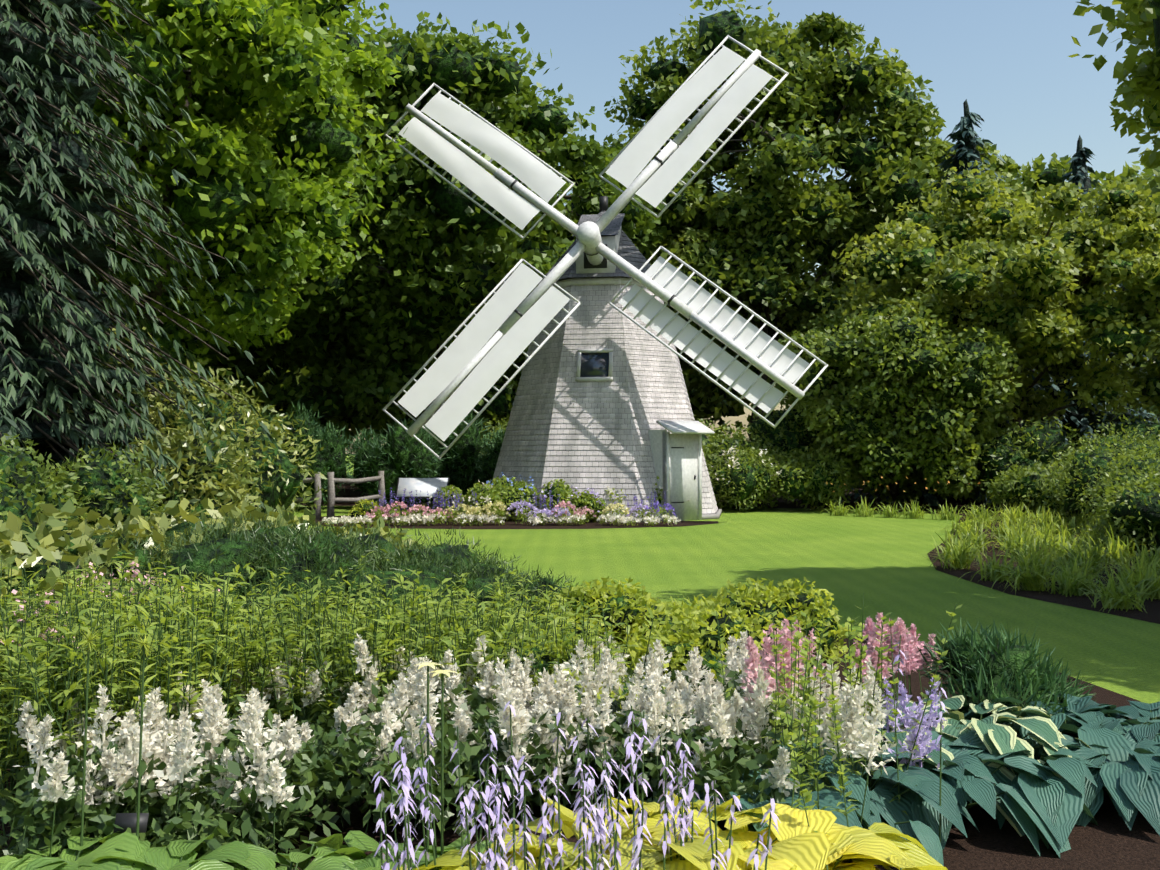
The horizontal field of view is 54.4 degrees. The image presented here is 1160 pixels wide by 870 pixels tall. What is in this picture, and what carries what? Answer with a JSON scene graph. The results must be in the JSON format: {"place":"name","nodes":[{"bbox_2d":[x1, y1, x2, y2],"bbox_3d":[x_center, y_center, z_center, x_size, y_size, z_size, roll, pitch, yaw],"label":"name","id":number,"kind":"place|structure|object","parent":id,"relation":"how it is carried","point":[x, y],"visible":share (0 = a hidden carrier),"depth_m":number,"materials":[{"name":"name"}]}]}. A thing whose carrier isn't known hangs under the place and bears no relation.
{"place":"outdoors","nodes":[
{"label":"outdoors","id":0,"kind":"place"},
{"bbox_2d":[0,497,424,625],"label":"large-leaved shrub","id":1,"kind":"object","parent":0,"point":[13,544],"visible":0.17,"depth_m":9.14,"materials":[{"name":"green plant"}]},
{"bbox_2d":[0,435,1159,757],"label":"shade shrub","id":2,"kind":"object","parent":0,"point":[1142,509],"visible":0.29,"depth_m":8.94,"materials":[{"name":"green plant"}]},
{"bbox_2d":[288,454,1159,703],"bbox_3d":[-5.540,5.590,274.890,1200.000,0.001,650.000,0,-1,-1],"label":"lawn","id":3,"kind":"structure","parent":0,"point":[847,561],"depth_m":16.04,"materials":[{"name":"green plant"}]},
{"bbox_2d":[0,0,277,527],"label":"tree","id":4,"kind":"object","parent":3,"relation":"on","point":[58,215],"visible":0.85,"depth_m":16.59,"materials":[{"name":"green plant"}]},
{"bbox_2d":[98,76,391,420],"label":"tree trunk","id":5,"kind":"object","parent":3,"relation":"on","point":[249,367],"depth_m":42.11,"materials":[{"name":"green plant"}]},
{"bbox_2d":[141,184,390,418],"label":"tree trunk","id":6,"kind":"object","parent":3,"relation":"on","point":[249,392],"depth_m":54.59,"materials":[{"name":"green plant"}]},
{"bbox_2d":[255,398,505,509],"bbox_3d":[-7.014,0.713,32.876,11.969,3.622,3.459,0,-1,-1],"label":"juniper shrub","id":7,"kind":"object","parent":3,"relation":"on","point":[384,440],"visible":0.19,"depth_m":32.61,"materials":[{"name":"green plant"}]},
{"bbox_2d":[395,478,448,514],"bbox_3d":[-4.150,1.639,29.710,1.360,1.023,0.628,0,-1,-1],"label":"sign frame","id":8,"kind":"object","parent":3,"relation":"on","point":[400,498],"visible":0.24,"depth_m":29.42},
{"bbox_2d":[397,478,447,496],"bbox_3d":[-4.149,1.379,29.701,1.280,0.481,0.567,0,-1,-1],"label":"sign panel","id":9,"kind":"object","parent":8,"relation":"attached to","point":[422,485],"visible":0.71,"depth_m":29.71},
{"bbox_2d":[315,515,718,528],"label":"bed mulch","id":10,"kind":"object","parent":3,"relation":"on","point":[510,524],"visible":0.46,"depth_m":25.67,"materials":[{"name":"brown soil"}]},
{"bbox_2d":[292,471,384,519],"bbox_3d":[-8.004,1.518,28.859,5.609,1.187,2.177,0,-1,8],"label":"split rail fence","id":11,"kind":"object","parent":10,"relation":"on","point":[331,498],"visible":0.44,"depth_m":27.88,"materials":[{"name":"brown wood"}]},
{"bbox_2d":[0,490,1158,869],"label":"plant","id":12,"kind":"object","parent":3,"relation":"on","point":[324,762],"depth_m":4.93,"materials":[{"name":"green plant"}]},
{"bbox_2d":[0,475,1159,834],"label":"green perennials","id":13,"kind":"object","parent":3,"relation":"on","point":[1044,553],"visible":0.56,"depth_m":6.24,"materials":[{"name":"green plant"}]},
{"bbox_2d":[12,445,896,816],"bbox_3d":[0.124,1.026,18.273,11.579,1.819,28.427,0,-1,-1],"label":"white flower","id":14,"kind":"object","parent":13,"relation":"on","point":[516,689],"visible":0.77,"depth_m":5.00,"materials":[{"name":"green plant"}]},
{"bbox_2d":[0,506,938,705],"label":"pink flower","id":15,"kind":"object","parent":13,"relation":"on","point":[753,661],"visible":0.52,"depth_m":5.72,"materials":[{"name":"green plant"}]},
{"bbox_2d":[486,472,533,495],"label":"blue flower","id":16,"kind":"object","parent":13,"relation":"attached to","point":[508,480],"visible":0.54,"depth_m":27.22,"materials":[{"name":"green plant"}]},
{"bbox_2d":[414,500,632,676],"bbox_3d":[-0.721,1.372,15.071,4.326,0.769,22.356,0,-1,-1],"label":"yellow flower","id":17,"kind":"object","parent":13,"relation":"on","point":[487,510],"visible":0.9,"depth_m":25.64,"materials":[{"name":"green plant"}]},
{"bbox_2d":[372,488,675,515],"bbox_3d":[-1.323,1.557,26.317,7.039,0.638,1.844,0,-1,-1],"label":"purple flower","id":18,"kind":"object","parent":13,"relation":"on","point":[670,507],"visible":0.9,"depth_m":26.51,"materials":[{"name":"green plant"}]},
{"bbox_2d":[365,501,925,681],"bbox_3d":[0.517,1.517,16.625,4.748,0.559,21.034,0,-1,-18],"label":"pink flower","id":19,"kind":"object","parent":13,"relation":"on","point":[908,666],"visible":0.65,"depth_m":6.97,"materials":[{"name":"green plant"}]},
{"bbox_2d":[371,484,948,869],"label":"purple flowers","id":20,"kind":"object","parent":13,"relation":"on","point":[921,743],"visible":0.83,"depth_m":3.67,"materials":[{"name":"purple plant"}]},
{"bbox_2d":[0,635,1159,869],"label":"bed mulch","id":21,"kind":"object","parent":3,"relation":"on","point":[1112,841],"depth_m":4.96,"materials":[{"name":"brown soil"}]},
{"bbox_2d":[31,321,326,520],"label":"rhododendron shrubs","id":22,"kind":"object","parent":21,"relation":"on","point":[233,490],"visible":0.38,"depth_m":18.13,"materials":[{"name":"green plant"}]},
{"bbox_2d":[64,0,407,402],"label":"tree","id":23,"kind":"object","parent":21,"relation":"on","point":[265,174],"visible":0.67,"depth_m":25.19,"materials":[{"name":"green plant"}]},
{"bbox_2d":[0,831,493,869],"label":"green hosta","id":24,"kind":"object","parent":21,"relation":"on","point":[121,851],"visible":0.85,"depth_m":4.05,"materials":[{"name":"green plant"}]},
{"bbox_2d":[113,813,772,846],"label":"plant labels","id":25,"kind":"object","parent":21,"relation":"on","point":[124,821],"visible":0.45,"depth_m":4.21,"materials":[{"name":"black metal"}]},
{"bbox_2d":[79,499,850,734],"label":"lime plant leaves","id":26,"kind":"object","parent":21,"relation":"on","point":[692,617],"visible":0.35,"depth_m":8.62,"materials":[{"name":"green plant"}]},
{"bbox_2d":[390,791,947,869],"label":"yellow hosta","id":27,"kind":"object","parent":21,"relation":"on","point":[799,843],"visible":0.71,"depth_m":3.88,"materials":[{"name":"yellow plant"}]},
{"bbox_2d":[777,695,1090,836],"bbox_3d":[1.856,1.629,5.712,1.498,0.506,1.844,-1,-1,43],"label":"variegated hosta","id":28,"kind":"object","parent":21,"relation":"on","point":[995,735],"visible":0.31,"depth_m":5.45,"materials":[{"name":"green plant"}]},
{"bbox_2d":[915,617,1095,722],"bbox_3d":[2.467,1.474,6.428,1.075,0.824,1.029,0,-1,-1],"label":"grassy plant","id":29,"kind":"object","parent":21,"relation":"on","point":[967,690],"visible":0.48,"depth_m":6.38,"materials":[{"name":"green plant"}]},
{"bbox_2d":[382,35,827,521],"bbox_3d":[0.242,-4.013,29.450,10.791,12.359,7.744,0,-1,-1],"label":"windmill","id":30,"kind":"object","parent":3,"relation":"on","point":[601,402],"depth_m":27.76},
{"bbox_2d":[462,199,777,426],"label":"tree","id":31,"kind":"object","parent":3,"relation":"on","point":[684,364],"visible":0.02,"depth_m":50.19,"materials":[{"name":"plant"}]},
{"bbox_2d":[109,272,1159,486],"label":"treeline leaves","id":32,"kind":"object","parent":3,"relation":"on","point":[716,415],"visible":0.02,"depth_m":56.90,"materials":[{"name":"green plant"}]},
{"bbox_2d":[290,483,1159,623],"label":"bed mulch","id":33,"kind":"object","parent":3,"relation":"on","point":[1151,608],"visible":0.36,"depth_m":17.47,"materials":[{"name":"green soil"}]},
{"bbox_2d":[176,11,666,444],"bbox_3d":[-5.719,-6.037,40.287,18.158,16.759,17.982,0,-1,-1],"label":"tree","id":34,"kind":"object","parent":33,"relation":"on","point":[432,282],"visible":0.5,"depth_m":36.30,"materials":[{"name":"green plant"}]},
{"bbox_2d":[0,423,1159,555],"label":"shrubs","id":35,"kind":"object","parent":33,"relation":"on","point":[1102,504],"visible":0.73,"depth_m":17.64,"materials":[{"name":"green plant"}]},
{"bbox_2d":[56,346,1159,518],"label":"shade shrub","id":36,"kind":"object","parent":33,"relation":"on","point":[271,496],"visible":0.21,"depth_m":30.95,"materials":[{"name":"green plant"}]},
{"bbox_2d":[599,0,947,491],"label":"tree","id":37,"kind":"object","parent":33,"relation":"on","point":[768,220],"visible":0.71,"depth_m":43.44,"materials":[{"name":"green plant"}]},
{"bbox_2d":[479,398,1159,516],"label":"shrub belt","id":38,"kind":"object","parent":33,"relation":"on","point":[1015,474],"visible":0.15,"depth_m":31.22,"materials":[{"name":"green plant"}]},
{"bbox_2d":[771,288,1022,509],"bbox_3d":[9.142,-1.060,32.645,6.949,6.466,7.261,0,-1,-1],"label":"tree","id":39,"kind":"object","parent":33,"relation":"on","point":[858,401],"visible":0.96,"depth_m":30.86,"materials":[{"name":"green plant"}]},
{"bbox_2d":[834,276,990,505],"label":"shrubs","id":40,"kind":"object","parent":33,"relation":"on","point":[929,498],"visible":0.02,"depth_m":36.62,"materials":[{"name":"plant"}]},
{"bbox_2d":[800,136,1095,374],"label":"tree","id":41,"kind":"object","parent":33,"relation":"on","point":[1053,173],"visible":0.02,"depth_m":50.70,"materials":[{"name":"green plant"}]},
{"bbox_2d":[860,99,1079,502],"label":"spruce tree","id":42,"kind":"object","parent":33,"relation":"on","point":[967,142],"visible":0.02,"depth_m":40.08,"materials":[{"name":"green plant"}]},
{"bbox_2d":[829,160,1159,434],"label":"tree","id":43,"kind":"object","parent":33,"relation":"on","point":[980,242],"visible":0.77,"depth_m":32.08,"materials":[{"name":"green plant"}]},
{"bbox_2d":[1022,135,1159,450],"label":"spruce tree","id":44,"kind":"object","parent":33,"relation":"on","point":[1079,167],"visible":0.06,"depth_m":42.39,"materials":[{"name":"green plant"}]},
{"bbox_2d":[1068,0,1159,188],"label":"tree","id":45,"kind":"object","parent":33,"relation":"on","point":[1141,20],"visible":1,"depth_m":12.40,"materials":[{"name":"green plant"}]},
{"bbox_2d":[826,477,979,491],"bbox_3d":[8.145,1.271,28.617,4.238,0.427,0.903,-1,-1,42],"label":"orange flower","id":46,"kind":"object","parent":3,"relation":"on","point":[868,481],"visible":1,"depth_m":28.77,"materials":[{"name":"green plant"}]},
{"bbox_2d":[652,691,1159,865],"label":"blue hosta","id":47,"kind":"object","parent":3,"relation":"on","point":[1052,809],"visible":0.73,"depth_m":4.99,"materials":[{"name":"teal plant"}]},
{"bbox_2d":[1046,161,1159,217],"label":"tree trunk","id":48,"kind":"object","parent":3,"relation":"on","point":[1128,172],"visible":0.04,"depth_m":57.39,"materials":[{"name":"green plant"}]},
{"bbox_2d":[327,0,1159,453],"label":"sky","id":49,"kind":"structure","parent":0,"point":[1012,66],"materials":[{"name":"blue"}]}
]}

